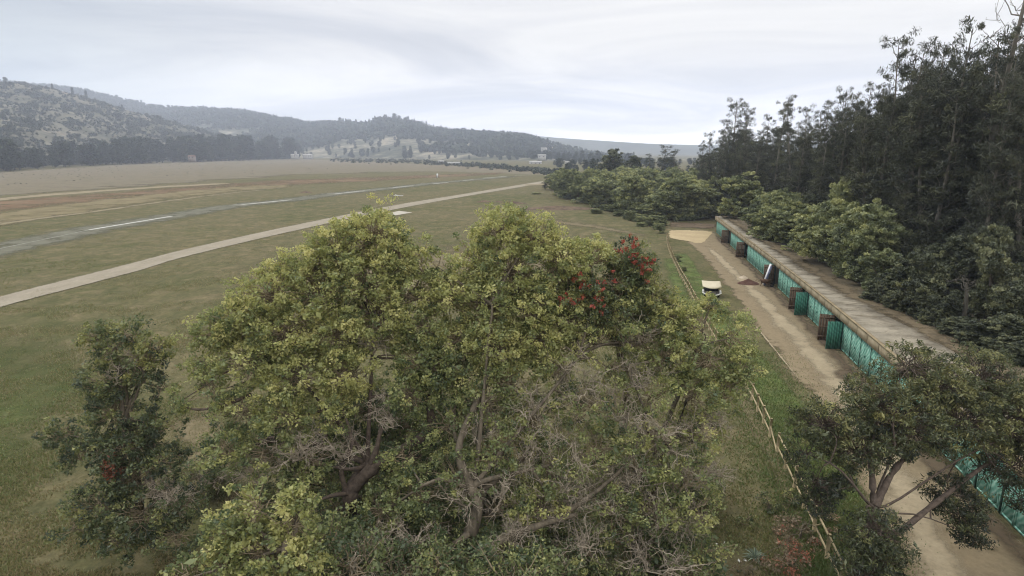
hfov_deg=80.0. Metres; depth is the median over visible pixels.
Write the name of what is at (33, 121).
hill bush
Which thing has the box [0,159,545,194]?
meadow
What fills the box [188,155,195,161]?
house
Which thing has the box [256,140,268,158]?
belt tree
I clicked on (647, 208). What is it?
bush
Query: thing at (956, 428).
door
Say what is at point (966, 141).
eucalyptus tree
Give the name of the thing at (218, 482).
shrub
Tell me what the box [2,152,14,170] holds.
belt tree
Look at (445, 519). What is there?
shrub
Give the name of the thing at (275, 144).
belt tree
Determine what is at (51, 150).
belt tree
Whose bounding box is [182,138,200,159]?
belt tree
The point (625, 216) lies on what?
bush
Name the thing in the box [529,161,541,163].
house
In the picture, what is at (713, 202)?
bush
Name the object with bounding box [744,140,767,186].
eucalyptus tree
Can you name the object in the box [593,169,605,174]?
bush
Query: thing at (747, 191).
bush
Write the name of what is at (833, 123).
eucalyptus tree
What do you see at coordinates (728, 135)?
eucalyptus tree
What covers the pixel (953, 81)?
eucalyptus tree
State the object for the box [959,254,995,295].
bush
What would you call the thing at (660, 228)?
bush
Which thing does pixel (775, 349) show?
wheel rut
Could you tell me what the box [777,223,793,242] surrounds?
bush
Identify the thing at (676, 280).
green lawn
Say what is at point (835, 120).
eucalyptus tree
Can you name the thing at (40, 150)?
belt tree
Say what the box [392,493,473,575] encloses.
shrub
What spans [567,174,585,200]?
bush
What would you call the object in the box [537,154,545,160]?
house
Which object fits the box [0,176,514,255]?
runway
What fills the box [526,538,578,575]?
shrub
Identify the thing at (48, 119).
hill bush
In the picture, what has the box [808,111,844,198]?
eucalyptus tree
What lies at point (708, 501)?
shrub
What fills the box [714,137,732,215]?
eucalyptus tree
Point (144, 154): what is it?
belt tree
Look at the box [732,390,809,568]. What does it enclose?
dry grass patch
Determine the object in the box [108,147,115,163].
belt tree
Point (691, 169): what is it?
bush
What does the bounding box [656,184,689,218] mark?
bush
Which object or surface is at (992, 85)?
eucalyptus tree
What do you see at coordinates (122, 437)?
tree
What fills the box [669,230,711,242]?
sand patch
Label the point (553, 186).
bush
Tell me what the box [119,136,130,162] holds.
belt tree
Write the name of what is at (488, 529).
shrub
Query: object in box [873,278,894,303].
bush
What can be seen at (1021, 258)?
bush
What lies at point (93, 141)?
belt tree
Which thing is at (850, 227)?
bush
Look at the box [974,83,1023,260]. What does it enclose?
eucalyptus tree
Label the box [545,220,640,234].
dry grass patch
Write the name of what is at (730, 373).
broadleaf tree
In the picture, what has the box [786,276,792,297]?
door
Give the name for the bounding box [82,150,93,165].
belt tree
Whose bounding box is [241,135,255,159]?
belt tree
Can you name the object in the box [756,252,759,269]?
door
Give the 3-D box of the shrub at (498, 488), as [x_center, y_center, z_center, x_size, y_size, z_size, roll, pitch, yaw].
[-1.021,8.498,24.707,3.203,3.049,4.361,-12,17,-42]
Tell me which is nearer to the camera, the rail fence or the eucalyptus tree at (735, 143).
the rail fence
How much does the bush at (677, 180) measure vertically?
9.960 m
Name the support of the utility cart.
on the green lawn at (686, 261)
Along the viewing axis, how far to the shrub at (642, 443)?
27.55 m
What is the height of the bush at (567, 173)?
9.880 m
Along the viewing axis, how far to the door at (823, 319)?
49.22 m
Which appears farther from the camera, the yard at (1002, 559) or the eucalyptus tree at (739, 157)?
the eucalyptus tree at (739, 157)
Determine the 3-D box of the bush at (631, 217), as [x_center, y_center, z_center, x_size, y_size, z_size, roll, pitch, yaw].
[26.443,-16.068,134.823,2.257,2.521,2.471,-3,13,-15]
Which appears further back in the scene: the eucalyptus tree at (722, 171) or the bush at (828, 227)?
the eucalyptus tree at (722, 171)
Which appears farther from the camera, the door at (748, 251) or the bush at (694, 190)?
the bush at (694, 190)
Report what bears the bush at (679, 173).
on the ground at (438, 219)
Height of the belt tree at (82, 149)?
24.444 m
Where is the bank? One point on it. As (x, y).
(824, 267)
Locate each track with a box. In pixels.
[0,183,229,200]
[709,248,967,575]
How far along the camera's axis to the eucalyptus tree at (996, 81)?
56.11 m
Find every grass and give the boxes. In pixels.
[689,351,937,575]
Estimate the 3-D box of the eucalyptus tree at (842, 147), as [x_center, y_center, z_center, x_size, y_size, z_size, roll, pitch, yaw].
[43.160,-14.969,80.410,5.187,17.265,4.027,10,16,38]
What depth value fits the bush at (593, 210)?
151.25 m
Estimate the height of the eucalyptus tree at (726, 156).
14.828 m
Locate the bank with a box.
[716,216,1023,380]
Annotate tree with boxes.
[0,138,17,169]
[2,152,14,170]
[8,139,20,169]
[14,151,26,169]
[22,147,36,165]
[29,148,42,168]
[31,313,212,570]
[38,148,47,166]
[45,148,52,165]
[47,148,57,165]
[49,152,59,166]
[52,140,74,166]
[66,141,77,163]
[74,145,84,164]
[78,143,99,165]
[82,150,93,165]
[90,138,100,163]
[96,141,111,164]
[96,146,106,164]
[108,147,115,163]
[110,139,125,163]
[114,138,124,164]
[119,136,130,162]
[123,137,136,163]
[130,146,141,162]
[133,136,151,163]
[142,137,157,160]
[143,140,157,162]
[150,142,160,162]
[151,138,166,162]
[157,144,167,162]
[157,475,339,575]
[163,191,489,524]
[165,136,176,161]
[166,144,177,161]
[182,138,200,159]
[191,144,201,161]
[192,134,208,160]
[216,133,226,160]
[216,134,232,160]
[231,145,238,160]
[235,136,247,160]
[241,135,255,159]
[253,144,264,159]
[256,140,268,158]
[262,134,276,144]
[263,149,271,158]
[265,136,274,159]
[271,142,281,156]
[274,149,279,159]
[280,140,286,158]
[283,139,294,158]
[284,141,294,156]
[287,137,297,152]
[295,143,301,156]
[333,200,682,575]
[359,149,364,155]
[488,149,493,157]
[541,174,548,188]
[542,150,549,159]
[553,233,691,434]
[555,158,564,167]
[564,163,571,169]
[568,159,575,167]
[579,150,585,160]
[579,291,772,554]
[582,160,588,168]
[589,158,599,169]
[594,150,600,159]
[643,154,655,168]
[654,144,672,169]
[662,157,677,171]
[664,149,683,171]
[695,140,706,177]
[695,156,705,178]
[698,159,715,180]
[703,131,716,180]
[710,152,725,199]
[713,119,730,174]
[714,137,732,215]
[715,131,729,177]
[717,129,739,214]
[720,97,750,174]
[725,131,741,215]
[725,153,735,216]
[725,155,745,216]
[729,146,749,204]
[730,121,747,172]
[731,128,753,204]
[735,101,757,180]
[743,137,754,175]
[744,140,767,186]
[746,136,769,205]
[747,154,768,204]
[755,114,774,191]
[756,127,773,153]
[761,101,791,192]
[764,146,785,191]
[764,159,786,189]
[765,127,777,187]
[765,136,786,190]
[765,140,778,192]
[773,95,798,191]
[775,125,801,189]
[779,338,1023,575]
[781,122,798,187]
[783,135,815,195]
[785,129,804,182]
[789,131,815,192]
[793,126,815,194]
[795,103,816,193]
[796,122,818,188]
[804,125,830,194]
[804,148,829,199]
[805,131,841,205]
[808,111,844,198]
[811,100,837,178]
[812,110,827,178]
[812,127,850,199]
[816,133,843,200]
[819,107,857,198]
[821,111,845,200]
[823,85,858,190]
[828,110,842,141]
[830,110,858,182]
[830,130,855,172]
[834,100,867,189]
[836,92,871,165]
[840,114,885,203]
[841,115,885,202]
[841,126,873,196]
[848,82,881,189]
[852,48,939,206]
[855,115,903,205]
[855,116,900,198]
[860,82,891,189]
[861,104,901,205]
[867,27,921,208]
[871,92,896,180]
[881,76,940,242]
[882,40,944,209]
[884,89,960,244]
[884,93,943,222]
[894,86,977,252]
[898,67,941,146]
[899,77,915,96]
[900,32,966,218]
[901,91,964,250]
[904,72,978,219]
[921,82,969,207]
[922,15,989,227]
[922,89,983,205]
[926,73,990,243]
[927,48,1005,230]
[931,60,948,79]
[934,92,988,221]
[936,63,987,184]
[938,56,962,91]
[947,52,968,79]
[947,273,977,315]
[951,83,998,205]
[951,92,1023,264]
[956,25,1023,222]
[958,36,1023,230]
[959,0,1023,185]
[963,65,1023,283]
[966,19,1023,213]
[967,59,1004,138]
[968,96,1023,194]
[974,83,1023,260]
[979,62,1022,142]
[979,74,1023,262]
[993,121,1023,246]
[1000,80,1023,224]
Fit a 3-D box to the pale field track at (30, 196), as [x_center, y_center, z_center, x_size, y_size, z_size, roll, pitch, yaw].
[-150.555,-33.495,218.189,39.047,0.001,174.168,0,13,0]
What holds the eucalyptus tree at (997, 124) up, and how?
on the bank
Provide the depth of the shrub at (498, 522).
22.53 m
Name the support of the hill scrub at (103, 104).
on the scrub hill at (42, 133)
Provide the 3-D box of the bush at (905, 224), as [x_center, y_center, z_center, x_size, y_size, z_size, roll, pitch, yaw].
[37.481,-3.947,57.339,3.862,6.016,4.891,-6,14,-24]
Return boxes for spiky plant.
[743,548,767,563]
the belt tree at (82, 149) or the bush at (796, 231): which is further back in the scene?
the belt tree at (82, 149)
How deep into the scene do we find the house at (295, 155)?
1120.97 m
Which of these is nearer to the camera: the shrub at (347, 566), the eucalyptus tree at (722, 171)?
the shrub at (347, 566)
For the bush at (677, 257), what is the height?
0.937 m
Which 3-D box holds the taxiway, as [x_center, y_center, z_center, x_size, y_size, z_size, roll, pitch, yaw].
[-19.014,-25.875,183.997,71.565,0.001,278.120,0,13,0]
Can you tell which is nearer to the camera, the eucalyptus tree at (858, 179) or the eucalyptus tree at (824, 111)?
the eucalyptus tree at (858, 179)
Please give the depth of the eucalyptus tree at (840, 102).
82.57 m
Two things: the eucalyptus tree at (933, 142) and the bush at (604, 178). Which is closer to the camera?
the eucalyptus tree at (933, 142)
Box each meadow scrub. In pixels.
[3,161,327,184]
[330,157,558,174]
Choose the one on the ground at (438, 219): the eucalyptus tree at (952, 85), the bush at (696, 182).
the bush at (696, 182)
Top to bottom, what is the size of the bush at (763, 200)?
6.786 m
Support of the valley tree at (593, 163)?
on the ground at (438, 219)
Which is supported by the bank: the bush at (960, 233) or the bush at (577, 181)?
the bush at (960, 233)
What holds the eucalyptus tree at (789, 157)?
on the bank
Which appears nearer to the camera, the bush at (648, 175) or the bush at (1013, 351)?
the bush at (1013, 351)
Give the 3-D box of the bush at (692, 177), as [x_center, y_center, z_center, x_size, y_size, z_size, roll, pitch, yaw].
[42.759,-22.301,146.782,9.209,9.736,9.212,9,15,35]
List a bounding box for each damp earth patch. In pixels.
[717,237,1023,561]
[835,368,864,383]
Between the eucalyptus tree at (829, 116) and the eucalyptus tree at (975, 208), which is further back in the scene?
the eucalyptus tree at (829, 116)
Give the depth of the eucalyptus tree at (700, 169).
162.05 m
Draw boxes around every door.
[721,230,728,242]
[736,242,744,256]
[747,245,750,260]
[750,248,753,263]
[752,250,756,266]
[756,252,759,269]
[759,255,762,272]
[762,257,766,273]
[763,264,774,282]
[778,269,782,290]
[782,273,787,294]
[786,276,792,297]
[788,287,802,308]
[794,292,808,314]
[807,294,814,319]
[813,299,820,325]
[817,314,835,340]
[821,305,827,328]
[825,321,842,348]
[841,324,851,356]
[849,332,860,365]
[858,340,870,376]
[868,348,882,386]
[880,358,894,390]
[942,428,957,462]
[955,440,980,485]
[976,453,1005,510]
[1000,469,1023,536]
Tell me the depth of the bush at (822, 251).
61.77 m
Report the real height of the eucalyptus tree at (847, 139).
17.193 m
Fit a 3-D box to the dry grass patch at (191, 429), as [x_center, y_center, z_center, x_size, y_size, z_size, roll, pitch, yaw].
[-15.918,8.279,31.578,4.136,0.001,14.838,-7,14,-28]
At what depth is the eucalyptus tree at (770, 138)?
126.52 m
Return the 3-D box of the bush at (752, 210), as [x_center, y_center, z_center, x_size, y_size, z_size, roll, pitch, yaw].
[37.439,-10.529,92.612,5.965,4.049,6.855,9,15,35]
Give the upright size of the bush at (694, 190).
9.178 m
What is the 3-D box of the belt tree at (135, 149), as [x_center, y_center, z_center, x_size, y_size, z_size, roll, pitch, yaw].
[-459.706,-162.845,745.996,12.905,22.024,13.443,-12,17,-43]
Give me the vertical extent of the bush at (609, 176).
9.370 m
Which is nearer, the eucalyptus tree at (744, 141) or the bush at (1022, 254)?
the bush at (1022, 254)
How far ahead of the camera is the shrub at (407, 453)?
26.82 m
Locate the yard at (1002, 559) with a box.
[688,232,1023,575]
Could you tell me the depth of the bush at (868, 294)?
49.78 m
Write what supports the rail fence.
on the ground at (438, 219)
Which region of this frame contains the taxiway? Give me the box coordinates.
[0,181,543,306]
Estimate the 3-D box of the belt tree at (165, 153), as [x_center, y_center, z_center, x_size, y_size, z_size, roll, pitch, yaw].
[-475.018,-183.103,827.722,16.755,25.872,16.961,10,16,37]
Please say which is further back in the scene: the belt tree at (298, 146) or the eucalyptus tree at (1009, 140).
the belt tree at (298, 146)
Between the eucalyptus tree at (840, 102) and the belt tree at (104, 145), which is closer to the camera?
the eucalyptus tree at (840, 102)
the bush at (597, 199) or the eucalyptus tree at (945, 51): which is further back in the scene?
the bush at (597, 199)
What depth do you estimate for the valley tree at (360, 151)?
1360.57 m
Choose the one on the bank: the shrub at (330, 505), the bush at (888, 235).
the bush at (888, 235)
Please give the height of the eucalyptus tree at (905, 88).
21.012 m
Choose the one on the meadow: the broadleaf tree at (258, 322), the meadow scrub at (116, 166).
the meadow scrub at (116, 166)
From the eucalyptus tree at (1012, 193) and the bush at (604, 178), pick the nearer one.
the eucalyptus tree at (1012, 193)
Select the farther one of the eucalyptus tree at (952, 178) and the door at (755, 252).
the door at (755, 252)
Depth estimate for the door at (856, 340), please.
44.11 m
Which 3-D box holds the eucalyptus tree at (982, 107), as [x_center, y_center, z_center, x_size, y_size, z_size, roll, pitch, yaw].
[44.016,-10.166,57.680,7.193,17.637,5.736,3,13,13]
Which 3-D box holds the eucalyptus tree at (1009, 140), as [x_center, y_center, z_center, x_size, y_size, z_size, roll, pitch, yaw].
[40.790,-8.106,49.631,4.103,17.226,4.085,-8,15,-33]
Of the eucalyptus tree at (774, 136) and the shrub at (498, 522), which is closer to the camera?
the shrub at (498, 522)
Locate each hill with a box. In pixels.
[0,83,269,168]
[537,136,821,154]
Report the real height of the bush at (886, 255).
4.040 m
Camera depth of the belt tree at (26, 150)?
548.78 m
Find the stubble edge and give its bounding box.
[0,190,258,224]
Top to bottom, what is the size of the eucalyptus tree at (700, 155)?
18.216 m
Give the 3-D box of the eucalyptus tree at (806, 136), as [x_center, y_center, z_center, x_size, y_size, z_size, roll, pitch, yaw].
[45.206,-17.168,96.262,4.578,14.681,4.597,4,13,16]
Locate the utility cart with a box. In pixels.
[702,280,721,296]
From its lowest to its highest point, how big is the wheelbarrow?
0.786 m
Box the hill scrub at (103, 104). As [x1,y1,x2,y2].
[0,81,288,164]
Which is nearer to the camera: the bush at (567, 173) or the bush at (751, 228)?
the bush at (751, 228)
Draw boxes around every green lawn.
[0,350,78,469]
[665,259,690,314]
[675,254,876,550]
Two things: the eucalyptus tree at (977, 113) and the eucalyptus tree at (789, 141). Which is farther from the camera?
the eucalyptus tree at (789, 141)
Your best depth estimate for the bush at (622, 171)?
210.97 m
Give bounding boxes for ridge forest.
[0,79,638,161]
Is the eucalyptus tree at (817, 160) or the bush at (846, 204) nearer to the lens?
the bush at (846, 204)
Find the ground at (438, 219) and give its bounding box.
[0,155,1023,575]
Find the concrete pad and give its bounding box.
[388,211,411,214]
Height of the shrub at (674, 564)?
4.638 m
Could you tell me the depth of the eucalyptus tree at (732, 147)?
136.90 m
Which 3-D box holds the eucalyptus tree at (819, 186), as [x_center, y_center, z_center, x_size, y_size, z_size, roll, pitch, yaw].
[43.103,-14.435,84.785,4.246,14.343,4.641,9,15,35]
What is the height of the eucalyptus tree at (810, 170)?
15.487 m
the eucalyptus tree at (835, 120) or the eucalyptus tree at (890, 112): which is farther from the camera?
the eucalyptus tree at (835, 120)
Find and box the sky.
[0,0,1023,144]
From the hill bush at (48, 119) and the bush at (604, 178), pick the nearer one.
the bush at (604, 178)
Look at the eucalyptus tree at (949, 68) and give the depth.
69.96 m
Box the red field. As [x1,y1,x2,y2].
[0,173,495,210]
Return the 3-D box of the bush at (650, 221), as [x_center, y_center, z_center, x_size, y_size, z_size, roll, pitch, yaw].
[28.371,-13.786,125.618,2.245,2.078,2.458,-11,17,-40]
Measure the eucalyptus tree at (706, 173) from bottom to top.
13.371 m
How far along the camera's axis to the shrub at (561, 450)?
26.92 m
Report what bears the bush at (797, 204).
on the bank
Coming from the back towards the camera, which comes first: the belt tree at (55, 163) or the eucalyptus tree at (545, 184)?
the belt tree at (55, 163)
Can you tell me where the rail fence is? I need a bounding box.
[666,233,847,575]
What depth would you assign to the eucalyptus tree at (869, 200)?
64.41 m
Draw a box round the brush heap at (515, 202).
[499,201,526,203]
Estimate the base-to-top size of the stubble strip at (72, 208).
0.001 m
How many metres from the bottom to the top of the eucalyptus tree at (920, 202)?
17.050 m
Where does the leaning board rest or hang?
on the yard at (1002, 559)
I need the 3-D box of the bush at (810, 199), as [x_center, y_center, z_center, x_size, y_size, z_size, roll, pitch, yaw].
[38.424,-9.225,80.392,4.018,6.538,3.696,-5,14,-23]
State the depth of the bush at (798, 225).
72.98 m
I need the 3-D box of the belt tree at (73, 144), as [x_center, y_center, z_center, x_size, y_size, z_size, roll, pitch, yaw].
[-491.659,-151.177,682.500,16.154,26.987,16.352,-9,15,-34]
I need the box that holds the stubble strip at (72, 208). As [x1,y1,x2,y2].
[0,184,290,225]
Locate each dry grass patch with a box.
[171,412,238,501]
[249,244,546,333]
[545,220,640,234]
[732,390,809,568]
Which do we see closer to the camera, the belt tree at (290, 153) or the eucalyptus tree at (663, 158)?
the eucalyptus tree at (663, 158)
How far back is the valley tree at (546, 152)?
988.82 m
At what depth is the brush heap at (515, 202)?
179.55 m
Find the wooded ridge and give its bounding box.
[70,92,696,161]
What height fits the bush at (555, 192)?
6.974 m
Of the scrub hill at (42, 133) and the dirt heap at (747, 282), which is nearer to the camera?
the dirt heap at (747, 282)
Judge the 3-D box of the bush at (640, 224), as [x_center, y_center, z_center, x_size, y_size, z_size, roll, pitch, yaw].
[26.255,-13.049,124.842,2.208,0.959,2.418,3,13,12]
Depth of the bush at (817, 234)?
65.88 m
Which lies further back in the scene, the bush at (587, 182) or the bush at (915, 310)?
the bush at (587, 182)
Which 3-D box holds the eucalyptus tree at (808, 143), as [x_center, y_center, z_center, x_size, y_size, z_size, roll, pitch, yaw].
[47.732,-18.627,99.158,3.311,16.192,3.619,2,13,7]
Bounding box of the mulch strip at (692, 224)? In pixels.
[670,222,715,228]
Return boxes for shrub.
[168,446,250,500]
[218,477,321,533]
[263,481,361,569]
[266,505,409,575]
[267,432,391,511]
[308,546,373,575]
[315,471,395,530]
[318,510,391,551]
[320,513,412,574]
[330,509,389,553]
[332,520,414,575]
[356,524,479,575]
[362,502,399,544]
[369,414,442,488]
[370,430,448,469]
[387,441,521,550]
[390,467,467,553]
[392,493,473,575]
[451,469,517,524]
[451,522,584,575]
[459,523,565,575]
[477,476,580,548]
[483,464,563,545]
[492,517,587,575]
[510,479,595,556]
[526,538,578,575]
[538,513,615,575]
[545,435,591,496]
[581,541,644,575]
[586,477,743,575]
[594,451,646,515]
[607,420,679,477]
[607,515,704,574]
[620,539,691,575]
[640,455,713,517]
[645,456,727,513]
[646,426,725,503]
[729,497,841,575]
[735,488,800,531]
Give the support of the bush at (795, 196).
on the bank
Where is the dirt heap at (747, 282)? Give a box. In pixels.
[738,279,758,284]
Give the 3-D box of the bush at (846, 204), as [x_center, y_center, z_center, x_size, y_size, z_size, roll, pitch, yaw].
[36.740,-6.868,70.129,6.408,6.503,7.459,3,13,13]
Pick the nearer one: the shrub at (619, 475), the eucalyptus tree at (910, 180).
the shrub at (619, 475)
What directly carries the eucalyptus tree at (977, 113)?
on the bank
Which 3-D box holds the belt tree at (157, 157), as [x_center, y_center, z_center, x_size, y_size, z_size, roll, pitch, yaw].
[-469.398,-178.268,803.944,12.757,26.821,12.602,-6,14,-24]
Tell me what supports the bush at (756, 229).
on the bank
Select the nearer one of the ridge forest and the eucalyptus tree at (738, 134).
the eucalyptus tree at (738, 134)
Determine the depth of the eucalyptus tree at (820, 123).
115.00 m
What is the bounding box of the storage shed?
[715,216,1023,536]
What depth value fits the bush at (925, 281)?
44.66 m
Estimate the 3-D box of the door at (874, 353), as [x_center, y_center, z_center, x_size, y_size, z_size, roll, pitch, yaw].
[23.971,5.185,40.229,0.110,2.210,1.884,3,13,12]
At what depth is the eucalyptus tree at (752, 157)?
127.95 m
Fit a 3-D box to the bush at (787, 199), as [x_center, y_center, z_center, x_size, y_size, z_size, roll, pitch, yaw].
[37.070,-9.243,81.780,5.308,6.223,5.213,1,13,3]
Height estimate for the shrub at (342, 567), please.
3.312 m
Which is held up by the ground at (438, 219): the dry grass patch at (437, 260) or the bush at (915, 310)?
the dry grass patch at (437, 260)
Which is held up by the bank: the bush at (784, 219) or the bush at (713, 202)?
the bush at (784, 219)
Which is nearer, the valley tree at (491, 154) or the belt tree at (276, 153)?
the valley tree at (491, 154)
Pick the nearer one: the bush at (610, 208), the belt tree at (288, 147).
the bush at (610, 208)
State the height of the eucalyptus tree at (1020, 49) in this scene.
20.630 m
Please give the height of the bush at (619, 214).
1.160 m
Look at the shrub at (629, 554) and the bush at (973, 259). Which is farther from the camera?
the bush at (973, 259)
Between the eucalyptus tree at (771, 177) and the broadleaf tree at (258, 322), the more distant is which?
the eucalyptus tree at (771, 177)
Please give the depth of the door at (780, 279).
67.51 m
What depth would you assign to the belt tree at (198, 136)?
938.94 m
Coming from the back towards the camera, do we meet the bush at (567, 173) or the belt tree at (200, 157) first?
the belt tree at (200, 157)
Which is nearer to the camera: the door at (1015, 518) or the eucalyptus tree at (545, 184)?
the door at (1015, 518)
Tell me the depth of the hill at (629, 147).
3092.86 m
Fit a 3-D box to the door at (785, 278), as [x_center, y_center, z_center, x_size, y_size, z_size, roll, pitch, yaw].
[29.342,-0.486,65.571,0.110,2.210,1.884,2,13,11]
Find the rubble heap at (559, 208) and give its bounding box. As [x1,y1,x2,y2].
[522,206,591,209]
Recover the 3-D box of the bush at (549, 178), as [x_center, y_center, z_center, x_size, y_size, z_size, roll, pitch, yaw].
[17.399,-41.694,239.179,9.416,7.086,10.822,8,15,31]
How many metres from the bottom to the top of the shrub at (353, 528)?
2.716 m
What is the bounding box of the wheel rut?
[756,327,794,373]
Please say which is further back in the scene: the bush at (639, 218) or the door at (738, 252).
the bush at (639, 218)
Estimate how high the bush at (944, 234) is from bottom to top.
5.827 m
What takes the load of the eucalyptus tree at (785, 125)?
on the bank
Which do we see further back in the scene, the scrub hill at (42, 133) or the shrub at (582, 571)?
the scrub hill at (42, 133)
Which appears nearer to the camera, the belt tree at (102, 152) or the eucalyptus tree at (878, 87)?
the eucalyptus tree at (878, 87)
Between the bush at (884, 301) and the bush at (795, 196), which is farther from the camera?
the bush at (795, 196)
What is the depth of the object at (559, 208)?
161.24 m
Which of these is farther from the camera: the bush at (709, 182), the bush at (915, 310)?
the bush at (709, 182)
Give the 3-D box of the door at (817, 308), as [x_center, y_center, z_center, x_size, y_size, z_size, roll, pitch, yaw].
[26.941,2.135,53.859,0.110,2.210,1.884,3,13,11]
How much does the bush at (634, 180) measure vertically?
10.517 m
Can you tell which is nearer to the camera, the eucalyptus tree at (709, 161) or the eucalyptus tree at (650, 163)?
the eucalyptus tree at (709, 161)
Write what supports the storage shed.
on the ground at (438, 219)
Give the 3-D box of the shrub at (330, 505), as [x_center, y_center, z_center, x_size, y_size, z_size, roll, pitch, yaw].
[-6.763,8.919,22.039,3.478,3.449,4.735,2,13,8]
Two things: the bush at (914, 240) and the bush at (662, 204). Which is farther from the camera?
the bush at (662, 204)
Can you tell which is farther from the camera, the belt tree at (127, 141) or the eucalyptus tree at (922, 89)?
the belt tree at (127, 141)
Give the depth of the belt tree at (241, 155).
1022.94 m
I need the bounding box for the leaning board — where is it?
[764,266,771,285]
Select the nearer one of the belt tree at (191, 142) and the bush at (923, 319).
the bush at (923, 319)
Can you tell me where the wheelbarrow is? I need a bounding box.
[755,279,773,286]
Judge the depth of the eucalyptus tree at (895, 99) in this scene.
63.22 m
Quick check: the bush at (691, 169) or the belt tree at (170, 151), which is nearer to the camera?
the bush at (691, 169)
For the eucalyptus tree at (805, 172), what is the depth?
94.09 m
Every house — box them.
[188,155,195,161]
[291,151,298,158]
[303,154,312,158]
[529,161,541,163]
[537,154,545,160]
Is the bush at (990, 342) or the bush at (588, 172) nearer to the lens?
the bush at (990, 342)
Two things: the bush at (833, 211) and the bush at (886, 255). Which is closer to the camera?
the bush at (886, 255)
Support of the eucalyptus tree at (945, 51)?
on the bank
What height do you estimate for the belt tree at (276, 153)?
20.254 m
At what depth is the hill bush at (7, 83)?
1135.82 m
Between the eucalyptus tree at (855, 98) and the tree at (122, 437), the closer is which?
the tree at (122, 437)
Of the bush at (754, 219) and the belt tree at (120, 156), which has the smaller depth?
the bush at (754, 219)
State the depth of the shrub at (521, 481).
23.75 m
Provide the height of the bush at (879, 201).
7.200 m
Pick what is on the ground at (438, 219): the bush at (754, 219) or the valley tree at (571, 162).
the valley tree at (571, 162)
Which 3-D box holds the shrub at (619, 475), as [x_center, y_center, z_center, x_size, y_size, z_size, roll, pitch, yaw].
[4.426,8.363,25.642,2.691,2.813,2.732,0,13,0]
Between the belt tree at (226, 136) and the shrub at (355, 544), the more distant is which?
the belt tree at (226, 136)
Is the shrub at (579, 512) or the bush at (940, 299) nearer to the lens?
the shrub at (579, 512)
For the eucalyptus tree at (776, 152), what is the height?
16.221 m
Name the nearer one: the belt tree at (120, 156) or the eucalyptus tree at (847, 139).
the eucalyptus tree at (847, 139)
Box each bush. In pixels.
[2,81,14,85]
[3,123,16,130]
[17,117,38,123]
[44,116,55,121]
[52,136,63,140]
[111,112,122,117]
[545,173,555,184]
[550,178,558,190]
[552,180,561,195]
[554,168,575,185]
[554,169,579,198]
[556,177,586,198]
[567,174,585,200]
[570,183,592,202]
[581,166,595,185]
[582,176,616,207]
[583,176,609,202]
[589,208,602,213]
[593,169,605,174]
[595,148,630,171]
[597,172,615,189]
[597,175,611,202]
[603,204,613,210]
[606,206,614,211]
[607,183,617,203]
[609,187,646,213]
[612,165,626,171]
[613,172,649,213]
[613,212,623,216]
[616,173,630,179]
[616,187,653,213]
[618,167,636,173]
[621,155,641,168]
[621,210,629,218]
[626,210,636,220]
[635,193,665,216]
[635,216,647,223]
[636,222,644,226]
[637,169,658,192]
[643,169,660,181]
[643,216,653,225]
[646,179,659,193]
[648,190,684,219]
[650,174,667,192]
[652,176,688,218]
[654,215,666,222]
[654,224,665,233]
[655,215,667,226]
[656,182,706,220]
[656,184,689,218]
[658,168,685,178]
[660,174,689,184]
[672,255,681,260]
[673,186,700,220]
[674,171,691,177]
[677,179,704,219]
[686,167,707,172]
[686,175,706,198]
[687,188,718,217]
[690,171,707,178]
[690,179,713,217]
[704,176,719,188]
[707,191,730,216]
[716,171,764,216]
[738,205,760,227]
[746,190,800,239]
[746,210,763,233]
[747,194,763,224]
[750,214,766,225]
[756,190,774,227]
[760,206,789,241]
[767,195,802,241]
[767,206,811,243]
[770,187,804,203]
[770,197,808,239]
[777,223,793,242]
[780,228,811,250]
[787,198,845,262]
[794,213,812,245]
[801,201,848,250]
[802,194,822,212]
[811,201,862,263]
[815,242,840,260]
[819,206,864,268]
[823,176,869,205]
[823,203,908,274]
[831,209,907,270]
[832,241,889,281]
[841,218,905,281]
[855,247,905,290]
[858,290,880,300]
[862,280,878,298]
[863,198,897,219]
[865,256,915,295]
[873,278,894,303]
[880,287,908,305]
[883,292,906,311]
[887,248,950,307]
[899,229,924,266]
[900,215,925,250]
[903,290,926,319]
[911,293,940,316]
[916,309,936,325]
[917,242,942,267]
[919,221,954,252]
[919,294,941,324]
[919,295,942,305]
[923,234,977,294]
[929,271,971,296]
[933,310,951,326]
[934,290,976,321]
[935,316,966,335]
[943,219,979,258]
[949,321,984,346]
[955,318,994,348]
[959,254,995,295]
[962,223,1022,319]
[966,267,980,288]
[971,328,1020,353]
[975,311,1023,356]
[980,255,1014,285]
[981,276,1023,324]
[998,345,1023,358]
[1002,241,1023,288]
[1007,340,1023,365]
[1013,251,1023,283]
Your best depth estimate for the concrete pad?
152.74 m
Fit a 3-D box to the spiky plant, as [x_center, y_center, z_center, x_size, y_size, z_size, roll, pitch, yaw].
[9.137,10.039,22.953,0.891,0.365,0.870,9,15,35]
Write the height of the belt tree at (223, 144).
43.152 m

